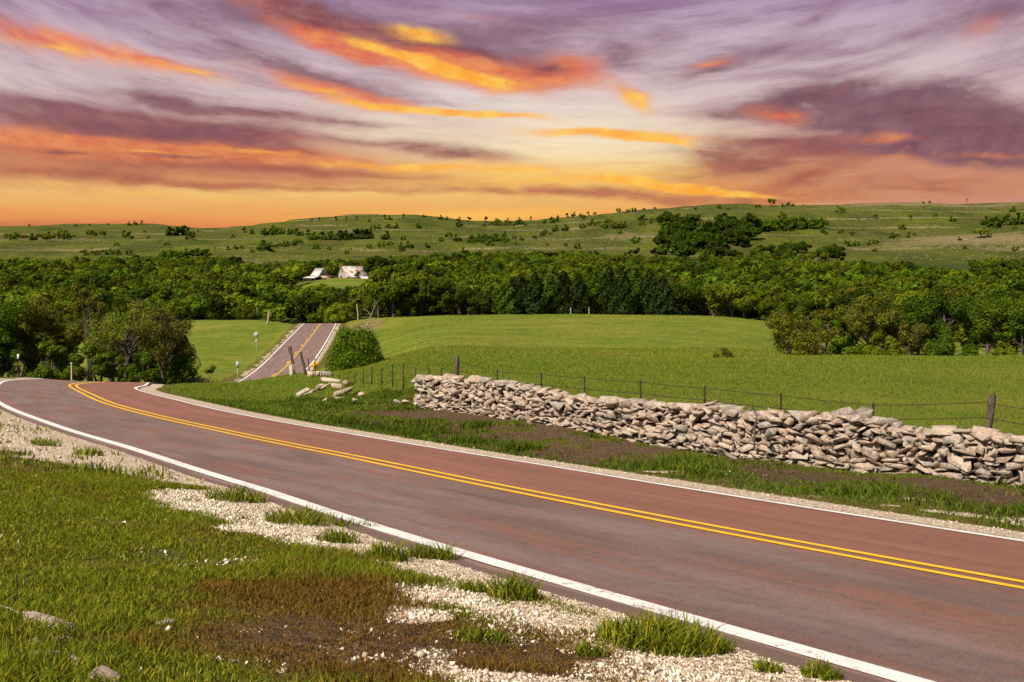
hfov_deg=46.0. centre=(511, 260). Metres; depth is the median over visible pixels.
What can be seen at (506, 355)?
grass
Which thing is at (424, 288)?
woodland tree
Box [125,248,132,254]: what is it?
hill shrub
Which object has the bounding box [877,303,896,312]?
woodland tree
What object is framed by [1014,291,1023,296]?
woodland tree
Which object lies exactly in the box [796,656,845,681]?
grass tuft
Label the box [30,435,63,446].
grass tuft
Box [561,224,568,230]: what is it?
hill juniper
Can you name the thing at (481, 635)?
grass tuft
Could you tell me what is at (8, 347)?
green bush
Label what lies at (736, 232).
hill juniper
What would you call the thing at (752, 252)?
grove tree
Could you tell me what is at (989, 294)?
woodland tree
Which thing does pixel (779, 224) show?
hill shrub
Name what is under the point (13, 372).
undergrowth bush
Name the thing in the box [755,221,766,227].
hill shrub
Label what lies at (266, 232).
hill juniper
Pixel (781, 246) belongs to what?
grove tree
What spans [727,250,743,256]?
grove tree
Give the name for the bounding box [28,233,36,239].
hill juniper
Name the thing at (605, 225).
hill shrub
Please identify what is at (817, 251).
grove tree
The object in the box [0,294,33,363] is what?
leafy tree
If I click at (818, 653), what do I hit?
edge line
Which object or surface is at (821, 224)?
hill shrub
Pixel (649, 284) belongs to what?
evergreen tree
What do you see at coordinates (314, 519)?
grass tuft
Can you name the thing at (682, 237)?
grove tree
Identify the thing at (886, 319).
olive tree
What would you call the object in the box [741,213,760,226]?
grove tree
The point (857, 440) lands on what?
stone wall
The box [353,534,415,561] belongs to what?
grass tuft
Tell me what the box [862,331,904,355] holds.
green bush
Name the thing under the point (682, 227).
hill juniper
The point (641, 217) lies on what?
hill shrub
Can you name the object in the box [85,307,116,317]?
woodland tree
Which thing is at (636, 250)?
hill juniper
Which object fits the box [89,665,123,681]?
ledge stone
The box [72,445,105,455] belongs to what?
grass tuft
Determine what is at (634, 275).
evergreen tree
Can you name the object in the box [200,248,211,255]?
hill shrub
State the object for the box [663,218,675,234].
hill juniper
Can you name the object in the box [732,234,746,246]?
grove tree
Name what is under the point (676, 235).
grove tree
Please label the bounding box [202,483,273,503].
grass tuft
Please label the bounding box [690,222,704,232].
hill juniper
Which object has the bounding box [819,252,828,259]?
hill shrub
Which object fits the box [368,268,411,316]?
woodland tree
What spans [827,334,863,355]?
green bush
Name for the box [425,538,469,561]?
grass tuft
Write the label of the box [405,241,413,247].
hill juniper
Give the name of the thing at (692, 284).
woodland tree
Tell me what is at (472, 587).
grass tuft
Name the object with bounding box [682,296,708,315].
woodland tree
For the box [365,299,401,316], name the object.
woodland tree
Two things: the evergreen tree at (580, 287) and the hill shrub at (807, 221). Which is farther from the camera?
the hill shrub at (807, 221)
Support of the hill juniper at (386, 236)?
on the ground at (930, 230)
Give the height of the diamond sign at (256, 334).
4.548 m
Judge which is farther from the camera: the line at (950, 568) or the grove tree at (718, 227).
the grove tree at (718, 227)
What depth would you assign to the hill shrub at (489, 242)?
1179.83 m
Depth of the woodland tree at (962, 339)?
136.60 m
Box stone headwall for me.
[307,371,331,376]
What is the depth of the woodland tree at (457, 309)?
278.70 m
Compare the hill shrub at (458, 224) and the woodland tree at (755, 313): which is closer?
the woodland tree at (755, 313)
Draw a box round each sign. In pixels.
[236,361,238,381]
[253,332,258,359]
[311,361,318,370]
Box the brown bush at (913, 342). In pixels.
[896,316,930,355]
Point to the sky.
(190, 113)
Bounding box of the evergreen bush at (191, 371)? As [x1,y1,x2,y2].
[160,334,203,383]
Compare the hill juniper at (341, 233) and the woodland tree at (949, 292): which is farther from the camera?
the hill juniper at (341, 233)
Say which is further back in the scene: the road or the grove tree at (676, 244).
the grove tree at (676, 244)
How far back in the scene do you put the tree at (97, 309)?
129.35 m
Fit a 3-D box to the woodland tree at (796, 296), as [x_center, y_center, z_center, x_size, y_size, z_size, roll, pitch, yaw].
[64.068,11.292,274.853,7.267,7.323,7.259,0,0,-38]
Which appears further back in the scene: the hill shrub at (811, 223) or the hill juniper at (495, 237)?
the hill shrub at (811, 223)
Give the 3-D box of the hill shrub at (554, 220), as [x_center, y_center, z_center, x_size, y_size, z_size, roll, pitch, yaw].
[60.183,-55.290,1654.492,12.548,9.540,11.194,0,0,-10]
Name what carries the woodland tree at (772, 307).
on the ground at (930, 230)
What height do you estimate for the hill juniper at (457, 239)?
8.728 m
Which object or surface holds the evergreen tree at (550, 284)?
on the ground at (930, 230)
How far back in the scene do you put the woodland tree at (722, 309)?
274.73 m
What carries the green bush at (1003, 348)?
on the ground at (930, 230)
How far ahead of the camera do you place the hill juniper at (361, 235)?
1289.19 m
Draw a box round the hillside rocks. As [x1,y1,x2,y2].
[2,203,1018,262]
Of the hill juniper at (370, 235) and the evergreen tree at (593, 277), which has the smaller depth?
the evergreen tree at (593, 277)
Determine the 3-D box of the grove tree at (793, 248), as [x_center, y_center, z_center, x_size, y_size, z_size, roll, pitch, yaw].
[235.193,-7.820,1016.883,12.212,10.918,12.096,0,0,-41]
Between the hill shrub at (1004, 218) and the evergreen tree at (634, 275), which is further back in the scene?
the hill shrub at (1004, 218)
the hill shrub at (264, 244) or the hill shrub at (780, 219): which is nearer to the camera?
the hill shrub at (264, 244)
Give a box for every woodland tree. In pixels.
[14,305,65,322]
[44,345,78,365]
[62,315,77,325]
[67,312,105,347]
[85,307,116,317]
[361,289,386,309]
[362,272,401,317]
[363,298,384,317]
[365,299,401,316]
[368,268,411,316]
[396,291,426,316]
[396,310,412,316]
[397,272,433,316]
[410,284,437,315]
[412,305,446,316]
[423,286,454,315]
[426,283,472,314]
[427,279,471,314]
[443,288,468,314]
[461,297,480,314]
[464,292,492,314]
[466,287,481,314]
[476,307,500,314]
[479,284,503,314]
[671,284,708,314]
[680,282,703,314]
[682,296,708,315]
[701,285,720,315]
[705,283,751,316]
[715,283,755,317]
[718,311,752,318]
[721,283,765,318]
[727,308,742,317]
[732,294,759,318]
[742,306,760,318]
[752,287,777,319]
[757,300,765,310]
[761,302,791,317]
[764,292,800,305]
[765,290,786,321]
[778,294,809,313]
[784,295,816,319]
[800,290,841,311]
[812,287,849,311]
[828,288,874,309]
[844,286,860,292]
[849,294,885,345]
[857,285,884,298]
[876,301,931,355]
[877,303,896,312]
[887,291,902,302]
[892,288,933,302]
[898,316,951,354]
[945,287,961,299]
[953,319,1011,354]
[955,292,970,302]
[962,289,984,300]
[972,287,1003,299]
[976,290,1019,301]
[983,292,1023,350]
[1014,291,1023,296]
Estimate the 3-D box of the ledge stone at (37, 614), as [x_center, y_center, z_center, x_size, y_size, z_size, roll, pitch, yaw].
[-2.066,1.617,5.403,0.290,0.070,0.078,0,0,12]
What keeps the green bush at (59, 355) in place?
on the ground at (930, 230)
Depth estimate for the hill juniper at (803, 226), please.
1366.31 m
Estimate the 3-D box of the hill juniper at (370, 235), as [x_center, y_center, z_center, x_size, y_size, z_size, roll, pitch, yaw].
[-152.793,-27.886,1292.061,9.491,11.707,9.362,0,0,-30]
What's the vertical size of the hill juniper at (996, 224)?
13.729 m
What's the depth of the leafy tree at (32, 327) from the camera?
112.12 m
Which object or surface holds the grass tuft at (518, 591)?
on the ground at (930, 230)
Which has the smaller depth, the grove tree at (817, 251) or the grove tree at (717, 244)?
the grove tree at (817, 251)
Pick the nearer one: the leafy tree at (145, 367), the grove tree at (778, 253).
the leafy tree at (145, 367)
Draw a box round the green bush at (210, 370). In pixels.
[203,364,216,382]
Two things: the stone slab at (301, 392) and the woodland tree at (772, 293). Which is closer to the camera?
the stone slab at (301, 392)
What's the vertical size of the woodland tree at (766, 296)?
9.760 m
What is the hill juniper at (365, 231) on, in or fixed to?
on the ground at (930, 230)
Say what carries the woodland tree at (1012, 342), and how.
on the ground at (930, 230)
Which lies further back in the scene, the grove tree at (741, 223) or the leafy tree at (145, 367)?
the grove tree at (741, 223)
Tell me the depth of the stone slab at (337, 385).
67.11 m
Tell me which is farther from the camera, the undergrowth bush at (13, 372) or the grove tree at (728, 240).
the grove tree at (728, 240)
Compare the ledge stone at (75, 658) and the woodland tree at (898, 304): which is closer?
the ledge stone at (75, 658)
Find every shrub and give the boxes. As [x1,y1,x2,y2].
[42,234,53,239]
[56,229,69,236]
[122,231,133,237]
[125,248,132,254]
[177,225,186,233]
[184,232,194,238]
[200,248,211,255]
[256,239,271,249]
[270,228,279,234]
[377,240,385,246]
[386,241,393,245]
[444,232,452,237]
[456,221,463,226]
[485,240,494,245]
[503,236,510,242]
[551,218,560,222]
[600,223,608,228]
[604,218,612,224]
[629,236,640,242]
[637,214,647,220]
[713,346,732,357]
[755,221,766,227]
[758,218,770,227]
[769,219,782,229]
[772,218,786,228]
[777,211,787,216]
[781,240,795,243]
[785,217,801,229]
[787,249,796,253]
[796,215,810,224]
[803,217,814,228]
[804,253,816,258]
[814,215,829,227]
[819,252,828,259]
[835,206,845,211]
[898,224,906,229]
[973,228,988,236]
[987,215,1002,224]
[998,213,1014,224]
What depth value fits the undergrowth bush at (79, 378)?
120.74 m
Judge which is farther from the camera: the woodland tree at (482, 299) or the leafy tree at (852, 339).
the woodland tree at (482, 299)
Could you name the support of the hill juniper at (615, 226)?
on the ground at (930, 230)
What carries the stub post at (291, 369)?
on the ground at (930, 230)
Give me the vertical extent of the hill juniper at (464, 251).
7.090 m
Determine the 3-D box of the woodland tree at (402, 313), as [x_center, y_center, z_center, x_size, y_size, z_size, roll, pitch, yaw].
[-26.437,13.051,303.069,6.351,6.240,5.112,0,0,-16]
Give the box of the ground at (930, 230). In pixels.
[0,202,1023,681]
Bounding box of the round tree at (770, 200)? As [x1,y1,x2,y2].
[767,198,775,204]
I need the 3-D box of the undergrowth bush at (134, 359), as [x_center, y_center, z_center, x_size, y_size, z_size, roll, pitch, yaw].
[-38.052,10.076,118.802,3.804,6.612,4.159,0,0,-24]
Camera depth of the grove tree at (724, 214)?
1318.44 m
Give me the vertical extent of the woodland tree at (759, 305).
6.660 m
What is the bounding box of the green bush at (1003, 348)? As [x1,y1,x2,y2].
[989,341,1019,355]
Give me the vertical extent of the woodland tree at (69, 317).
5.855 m
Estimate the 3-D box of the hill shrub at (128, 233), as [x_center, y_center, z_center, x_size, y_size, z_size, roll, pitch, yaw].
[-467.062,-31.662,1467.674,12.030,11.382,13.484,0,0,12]
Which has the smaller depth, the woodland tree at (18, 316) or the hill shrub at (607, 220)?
the woodland tree at (18, 316)
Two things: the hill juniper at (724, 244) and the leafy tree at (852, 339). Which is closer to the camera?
the leafy tree at (852, 339)
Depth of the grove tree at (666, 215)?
1294.44 m
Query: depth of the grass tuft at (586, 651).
5.60 m
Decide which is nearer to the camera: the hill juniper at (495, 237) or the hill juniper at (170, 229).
the hill juniper at (495, 237)
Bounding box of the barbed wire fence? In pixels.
[321,354,1023,427]
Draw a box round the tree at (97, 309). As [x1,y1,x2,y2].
[69,279,108,380]
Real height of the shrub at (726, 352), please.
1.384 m
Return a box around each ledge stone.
[22,611,75,630]
[71,655,77,664]
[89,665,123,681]
[156,618,172,623]
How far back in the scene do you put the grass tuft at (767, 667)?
5.54 m
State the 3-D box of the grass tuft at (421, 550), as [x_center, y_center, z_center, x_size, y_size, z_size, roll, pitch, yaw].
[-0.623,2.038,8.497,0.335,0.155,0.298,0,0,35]
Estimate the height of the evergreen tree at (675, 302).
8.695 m
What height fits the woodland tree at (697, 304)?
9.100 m
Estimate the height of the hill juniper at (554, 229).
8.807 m
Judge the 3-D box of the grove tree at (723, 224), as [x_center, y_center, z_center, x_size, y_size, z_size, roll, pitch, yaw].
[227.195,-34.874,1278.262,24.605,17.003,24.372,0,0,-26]
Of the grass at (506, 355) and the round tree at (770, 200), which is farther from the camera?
the round tree at (770, 200)
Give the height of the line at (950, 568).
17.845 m
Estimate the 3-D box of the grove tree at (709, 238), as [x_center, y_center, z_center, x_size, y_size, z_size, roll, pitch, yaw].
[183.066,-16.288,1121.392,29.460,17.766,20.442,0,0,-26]
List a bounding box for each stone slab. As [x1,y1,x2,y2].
[296,388,309,396]
[315,384,327,389]
[321,377,341,381]
[330,383,342,388]
[333,387,353,396]
[342,381,353,385]
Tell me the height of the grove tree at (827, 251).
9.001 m
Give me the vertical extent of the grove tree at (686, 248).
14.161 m
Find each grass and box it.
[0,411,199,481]
[116,314,1023,479]
[193,386,1023,529]
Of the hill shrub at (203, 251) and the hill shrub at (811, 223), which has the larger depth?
the hill shrub at (811, 223)
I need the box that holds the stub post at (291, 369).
[289,365,293,374]
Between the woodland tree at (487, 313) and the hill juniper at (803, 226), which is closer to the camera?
the woodland tree at (487, 313)
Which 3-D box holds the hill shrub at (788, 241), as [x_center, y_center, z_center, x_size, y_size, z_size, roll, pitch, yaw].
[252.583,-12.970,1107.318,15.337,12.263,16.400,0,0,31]
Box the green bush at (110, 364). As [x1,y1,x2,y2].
[102,350,131,381]
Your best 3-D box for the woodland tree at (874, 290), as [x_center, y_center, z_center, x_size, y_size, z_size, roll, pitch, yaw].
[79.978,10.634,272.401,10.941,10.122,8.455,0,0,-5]
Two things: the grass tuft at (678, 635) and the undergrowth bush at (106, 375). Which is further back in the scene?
the undergrowth bush at (106, 375)
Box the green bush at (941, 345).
[921,333,980,356]
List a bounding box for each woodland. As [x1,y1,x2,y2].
[0,250,1023,322]
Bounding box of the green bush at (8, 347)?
[0,337,24,376]
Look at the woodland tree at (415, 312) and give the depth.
297.54 m
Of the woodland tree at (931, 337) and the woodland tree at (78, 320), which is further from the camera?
the woodland tree at (78, 320)
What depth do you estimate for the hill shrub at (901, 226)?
1377.75 m
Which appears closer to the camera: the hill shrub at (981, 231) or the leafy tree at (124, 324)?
the leafy tree at (124, 324)
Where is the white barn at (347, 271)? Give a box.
[338,266,368,278]
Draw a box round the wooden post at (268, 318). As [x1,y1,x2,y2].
[266,311,269,323]
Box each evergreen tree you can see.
[492,279,522,314]
[509,273,533,314]
[520,270,552,314]
[536,274,565,313]
[545,271,584,313]
[559,273,596,313]
[580,268,607,313]
[594,264,624,314]
[607,269,640,314]
[621,265,653,314]
[632,268,661,314]
[646,275,680,314]
[667,283,687,314]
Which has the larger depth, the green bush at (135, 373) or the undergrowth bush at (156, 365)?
the undergrowth bush at (156, 365)
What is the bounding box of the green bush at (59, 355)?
[22,340,70,379]
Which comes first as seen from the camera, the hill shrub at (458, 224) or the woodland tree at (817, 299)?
the woodland tree at (817, 299)
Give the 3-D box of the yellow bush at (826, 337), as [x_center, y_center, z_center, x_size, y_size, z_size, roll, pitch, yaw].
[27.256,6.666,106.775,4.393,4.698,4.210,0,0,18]
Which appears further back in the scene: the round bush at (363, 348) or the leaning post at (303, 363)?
the round bush at (363, 348)
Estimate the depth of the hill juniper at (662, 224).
1293.59 m
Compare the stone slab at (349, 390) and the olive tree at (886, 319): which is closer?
the stone slab at (349, 390)
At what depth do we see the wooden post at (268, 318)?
271.82 m
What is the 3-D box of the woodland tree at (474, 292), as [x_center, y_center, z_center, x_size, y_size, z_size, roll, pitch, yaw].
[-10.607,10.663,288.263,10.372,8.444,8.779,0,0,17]
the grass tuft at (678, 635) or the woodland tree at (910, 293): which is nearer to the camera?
the grass tuft at (678, 635)
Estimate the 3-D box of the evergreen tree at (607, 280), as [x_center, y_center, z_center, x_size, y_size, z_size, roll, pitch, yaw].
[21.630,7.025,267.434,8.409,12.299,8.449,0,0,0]
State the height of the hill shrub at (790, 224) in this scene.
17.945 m
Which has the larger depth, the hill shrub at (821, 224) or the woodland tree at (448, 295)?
the hill shrub at (821, 224)
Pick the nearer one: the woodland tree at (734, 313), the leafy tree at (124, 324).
the leafy tree at (124, 324)
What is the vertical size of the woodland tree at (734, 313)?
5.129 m
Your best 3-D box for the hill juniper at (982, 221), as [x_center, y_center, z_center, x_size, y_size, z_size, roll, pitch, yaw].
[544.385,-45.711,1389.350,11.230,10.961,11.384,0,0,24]
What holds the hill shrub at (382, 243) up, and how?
on the ground at (930, 230)
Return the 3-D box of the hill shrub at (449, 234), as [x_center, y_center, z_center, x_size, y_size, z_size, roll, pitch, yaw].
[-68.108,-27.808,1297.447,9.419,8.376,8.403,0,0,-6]
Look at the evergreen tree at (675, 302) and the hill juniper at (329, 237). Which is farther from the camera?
the hill juniper at (329, 237)
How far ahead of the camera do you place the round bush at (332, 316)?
281.70 m
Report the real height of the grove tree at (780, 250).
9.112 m
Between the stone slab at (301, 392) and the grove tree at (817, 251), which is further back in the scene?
the grove tree at (817, 251)
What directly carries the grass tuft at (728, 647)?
on the ground at (930, 230)
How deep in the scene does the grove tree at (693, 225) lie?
1244.55 m
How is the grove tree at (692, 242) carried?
on the ground at (930, 230)
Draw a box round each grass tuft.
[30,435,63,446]
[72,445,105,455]
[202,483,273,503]
[261,502,337,526]
[310,523,361,543]
[326,514,382,526]
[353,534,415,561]
[403,538,439,558]
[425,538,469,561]
[452,576,486,592]
[453,624,511,644]
[473,565,552,601]
[571,637,614,657]
[591,612,653,639]
[597,605,741,657]
[691,629,739,653]
[750,655,784,673]
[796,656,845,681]
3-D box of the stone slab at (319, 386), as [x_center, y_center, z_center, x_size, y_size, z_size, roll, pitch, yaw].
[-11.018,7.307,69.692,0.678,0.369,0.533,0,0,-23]
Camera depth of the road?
11.21 m
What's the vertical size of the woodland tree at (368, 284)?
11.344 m
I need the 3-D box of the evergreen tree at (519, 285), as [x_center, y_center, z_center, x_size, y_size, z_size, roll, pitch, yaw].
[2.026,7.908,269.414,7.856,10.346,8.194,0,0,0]
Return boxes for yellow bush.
[761,308,823,354]
[803,309,845,354]
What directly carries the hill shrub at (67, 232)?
on the ground at (930, 230)
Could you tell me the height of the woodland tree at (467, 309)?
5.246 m
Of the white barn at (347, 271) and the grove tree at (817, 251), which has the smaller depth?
the white barn at (347, 271)
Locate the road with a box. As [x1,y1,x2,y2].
[0,323,1023,681]
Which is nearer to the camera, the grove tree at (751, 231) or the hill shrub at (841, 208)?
the grove tree at (751, 231)
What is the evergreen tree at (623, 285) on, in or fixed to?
on the ground at (930, 230)
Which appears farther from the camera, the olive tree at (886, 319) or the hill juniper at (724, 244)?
the hill juniper at (724, 244)
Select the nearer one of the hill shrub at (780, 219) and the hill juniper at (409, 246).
the hill juniper at (409, 246)
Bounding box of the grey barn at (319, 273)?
[303,268,334,282]
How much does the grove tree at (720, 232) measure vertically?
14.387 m
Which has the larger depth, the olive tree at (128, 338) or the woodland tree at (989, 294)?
the woodland tree at (989, 294)
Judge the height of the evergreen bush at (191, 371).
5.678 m
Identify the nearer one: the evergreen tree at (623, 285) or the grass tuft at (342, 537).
the grass tuft at (342, 537)
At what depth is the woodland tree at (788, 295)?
290.51 m
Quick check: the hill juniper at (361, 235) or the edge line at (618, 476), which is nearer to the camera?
the edge line at (618, 476)
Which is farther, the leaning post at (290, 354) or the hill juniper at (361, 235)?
the hill juniper at (361, 235)
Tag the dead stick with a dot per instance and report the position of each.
(754, 430)
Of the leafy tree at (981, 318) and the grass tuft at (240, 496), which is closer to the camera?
the grass tuft at (240, 496)
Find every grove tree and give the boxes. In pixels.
[652,234,669,246]
[655,211,670,222]
[661,212,675,223]
[666,238,686,253]
[670,217,689,222]
[670,232,693,237]
[671,233,693,246]
[672,220,690,232]
[674,250,690,256]
[678,244,696,257]
[681,214,698,221]
[684,235,704,250]
[686,230,695,236]
[687,221,704,230]
[696,233,722,245]
[703,221,717,233]
[705,242,722,255]
[705,246,725,257]
[711,223,722,231]
[712,236,732,249]
[715,230,727,236]
[718,212,736,221]
[718,219,729,231]
[725,218,739,226]
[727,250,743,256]
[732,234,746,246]
[736,220,752,227]
[736,224,761,236]
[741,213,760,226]
[749,249,757,256]
[765,244,775,253]
[774,248,786,253]
[774,251,783,255]
[777,242,789,248]
[782,245,798,255]
[793,242,812,252]
[809,249,822,258]
[819,246,837,252]
[821,250,831,260]
[828,244,845,250]
[829,250,846,260]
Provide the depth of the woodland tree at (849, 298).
269.51 m
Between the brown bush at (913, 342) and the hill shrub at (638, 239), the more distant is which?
the hill shrub at (638, 239)
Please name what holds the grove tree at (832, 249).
on the ground at (930, 230)
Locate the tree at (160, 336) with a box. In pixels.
[121,307,198,383]
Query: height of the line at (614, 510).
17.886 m
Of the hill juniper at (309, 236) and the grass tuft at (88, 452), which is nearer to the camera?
the grass tuft at (88, 452)
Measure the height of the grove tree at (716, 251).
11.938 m
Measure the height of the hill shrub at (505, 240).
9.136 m
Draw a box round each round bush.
[320,324,388,370]
[322,303,349,322]
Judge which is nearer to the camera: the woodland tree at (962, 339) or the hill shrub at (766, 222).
the woodland tree at (962, 339)
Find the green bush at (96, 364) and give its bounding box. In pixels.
[62,339,107,380]
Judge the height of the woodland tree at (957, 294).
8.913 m
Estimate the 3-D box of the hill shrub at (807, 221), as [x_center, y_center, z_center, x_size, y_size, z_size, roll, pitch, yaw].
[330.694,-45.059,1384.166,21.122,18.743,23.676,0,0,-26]
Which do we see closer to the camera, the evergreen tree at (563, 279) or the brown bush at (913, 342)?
the brown bush at (913, 342)
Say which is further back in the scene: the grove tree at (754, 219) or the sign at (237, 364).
the grove tree at (754, 219)
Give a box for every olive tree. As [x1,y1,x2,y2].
[82,297,166,377]
[822,286,912,345]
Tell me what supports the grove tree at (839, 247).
on the ground at (930, 230)
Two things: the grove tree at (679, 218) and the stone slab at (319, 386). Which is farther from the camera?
the grove tree at (679, 218)
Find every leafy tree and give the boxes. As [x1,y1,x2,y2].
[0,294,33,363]
[7,302,68,371]
[32,294,83,369]
[78,311,137,381]
[137,338,172,379]
[812,312,867,347]
[894,287,978,340]
[961,286,1023,348]
[992,309,1023,354]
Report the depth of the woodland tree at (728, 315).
294.10 m
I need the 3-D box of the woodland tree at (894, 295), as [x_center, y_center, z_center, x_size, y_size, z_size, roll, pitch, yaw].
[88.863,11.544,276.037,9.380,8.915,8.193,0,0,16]
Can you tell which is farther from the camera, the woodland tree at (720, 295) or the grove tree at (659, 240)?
the grove tree at (659, 240)
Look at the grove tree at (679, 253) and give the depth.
970.55 m
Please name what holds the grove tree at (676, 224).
on the ground at (930, 230)
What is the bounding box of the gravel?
[0,410,1023,681]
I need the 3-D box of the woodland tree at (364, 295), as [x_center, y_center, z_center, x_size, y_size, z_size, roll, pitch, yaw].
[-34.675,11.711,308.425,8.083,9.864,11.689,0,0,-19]
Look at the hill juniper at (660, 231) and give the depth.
1193.35 m
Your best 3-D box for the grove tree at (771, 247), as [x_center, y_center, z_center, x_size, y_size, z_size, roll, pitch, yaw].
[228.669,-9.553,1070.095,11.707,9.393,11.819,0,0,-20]
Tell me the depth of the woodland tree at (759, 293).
281.57 m
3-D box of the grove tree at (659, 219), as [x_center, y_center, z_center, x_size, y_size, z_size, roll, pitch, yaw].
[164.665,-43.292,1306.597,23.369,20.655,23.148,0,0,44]
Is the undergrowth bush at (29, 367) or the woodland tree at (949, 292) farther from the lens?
the woodland tree at (949, 292)
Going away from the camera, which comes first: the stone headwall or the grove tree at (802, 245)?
the stone headwall
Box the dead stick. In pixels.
[750,397,757,447]
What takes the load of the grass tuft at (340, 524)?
on the ground at (930, 230)
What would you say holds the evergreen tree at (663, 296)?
on the ground at (930, 230)
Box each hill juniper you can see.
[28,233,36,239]
[166,227,174,235]
[174,227,181,235]
[262,228,269,234]
[294,228,302,235]
[307,233,313,240]
[323,232,331,239]
[332,232,340,239]
[337,230,346,240]
[355,229,364,238]
[363,228,369,238]
[365,229,373,238]
[380,230,390,239]
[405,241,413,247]
[452,234,461,241]
[460,247,468,252]
[493,233,499,240]
[551,225,558,231]
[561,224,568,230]
[612,222,618,228]
[631,248,641,256]
[654,229,664,237]
[654,237,675,254]
[660,215,670,229]
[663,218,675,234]
[679,224,686,234]
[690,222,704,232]
[696,226,703,235]
[699,244,715,257]
[714,215,719,222]
[722,242,729,255]
[731,228,750,246]
[797,221,806,229]
[809,220,817,228]
[980,216,987,223]
[986,217,1001,227]
[1009,212,1022,224]
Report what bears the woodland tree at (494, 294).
on the ground at (930, 230)
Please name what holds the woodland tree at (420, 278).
on the ground at (930, 230)
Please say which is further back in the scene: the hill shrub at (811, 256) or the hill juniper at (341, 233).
the hill juniper at (341, 233)
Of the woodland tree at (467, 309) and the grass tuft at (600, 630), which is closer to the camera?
the grass tuft at (600, 630)
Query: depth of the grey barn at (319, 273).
561.26 m
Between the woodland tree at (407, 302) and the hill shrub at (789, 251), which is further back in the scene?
the hill shrub at (789, 251)
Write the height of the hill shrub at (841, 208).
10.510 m
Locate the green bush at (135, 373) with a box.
[125,352,164,383]
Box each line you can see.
[0,323,934,681]
[68,326,1023,588]
[75,326,1023,582]
[134,323,1023,540]
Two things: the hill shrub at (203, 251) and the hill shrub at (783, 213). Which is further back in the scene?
the hill shrub at (783, 213)
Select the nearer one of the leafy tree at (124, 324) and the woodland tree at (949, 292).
the leafy tree at (124, 324)
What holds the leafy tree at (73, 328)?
on the ground at (930, 230)
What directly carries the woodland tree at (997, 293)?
on the ground at (930, 230)
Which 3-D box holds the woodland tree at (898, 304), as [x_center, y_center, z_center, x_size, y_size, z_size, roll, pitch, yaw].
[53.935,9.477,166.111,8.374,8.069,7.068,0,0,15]
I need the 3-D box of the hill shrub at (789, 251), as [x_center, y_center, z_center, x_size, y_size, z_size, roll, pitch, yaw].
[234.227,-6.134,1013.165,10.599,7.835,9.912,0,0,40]
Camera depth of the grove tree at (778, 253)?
942.11 m
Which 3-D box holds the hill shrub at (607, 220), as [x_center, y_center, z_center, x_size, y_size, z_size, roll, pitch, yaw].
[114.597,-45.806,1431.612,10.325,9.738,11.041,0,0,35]
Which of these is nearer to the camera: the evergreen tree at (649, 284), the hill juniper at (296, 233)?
the evergreen tree at (649, 284)
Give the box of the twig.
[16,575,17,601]
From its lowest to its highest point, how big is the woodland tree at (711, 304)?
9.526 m
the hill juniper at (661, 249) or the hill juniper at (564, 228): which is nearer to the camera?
the hill juniper at (661, 249)
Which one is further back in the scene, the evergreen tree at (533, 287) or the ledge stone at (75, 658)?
the evergreen tree at (533, 287)
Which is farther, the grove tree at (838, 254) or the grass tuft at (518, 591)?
the grove tree at (838, 254)
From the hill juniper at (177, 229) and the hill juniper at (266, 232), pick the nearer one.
the hill juniper at (266, 232)
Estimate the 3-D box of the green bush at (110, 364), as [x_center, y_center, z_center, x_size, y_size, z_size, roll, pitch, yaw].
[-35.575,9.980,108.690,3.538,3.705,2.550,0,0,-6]
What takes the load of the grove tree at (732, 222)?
on the ground at (930, 230)
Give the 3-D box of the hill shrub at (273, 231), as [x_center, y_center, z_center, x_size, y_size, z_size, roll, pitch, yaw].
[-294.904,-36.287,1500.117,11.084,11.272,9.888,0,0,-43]
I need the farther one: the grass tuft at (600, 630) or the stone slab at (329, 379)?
the stone slab at (329, 379)
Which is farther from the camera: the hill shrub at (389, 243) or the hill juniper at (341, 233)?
the hill juniper at (341, 233)
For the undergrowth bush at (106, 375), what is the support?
on the ground at (930, 230)
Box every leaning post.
[288,346,295,373]
[299,352,306,374]
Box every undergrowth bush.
[7,336,36,377]
[22,340,50,371]
[60,334,87,380]
[79,332,116,381]
[114,335,141,378]
[151,338,180,383]
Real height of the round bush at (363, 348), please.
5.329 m
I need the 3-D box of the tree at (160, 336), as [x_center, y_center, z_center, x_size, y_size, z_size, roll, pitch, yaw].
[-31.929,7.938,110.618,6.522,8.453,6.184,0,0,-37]
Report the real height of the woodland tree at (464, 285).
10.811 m
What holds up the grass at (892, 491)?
on the ground at (930, 230)
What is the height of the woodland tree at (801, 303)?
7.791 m
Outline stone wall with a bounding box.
[411,373,1023,487]
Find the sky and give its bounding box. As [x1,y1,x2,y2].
[0,0,1023,227]
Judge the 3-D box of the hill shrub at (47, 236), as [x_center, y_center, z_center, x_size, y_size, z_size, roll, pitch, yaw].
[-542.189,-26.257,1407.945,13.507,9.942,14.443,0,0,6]
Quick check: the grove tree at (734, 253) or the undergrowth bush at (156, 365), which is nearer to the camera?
the undergrowth bush at (156, 365)

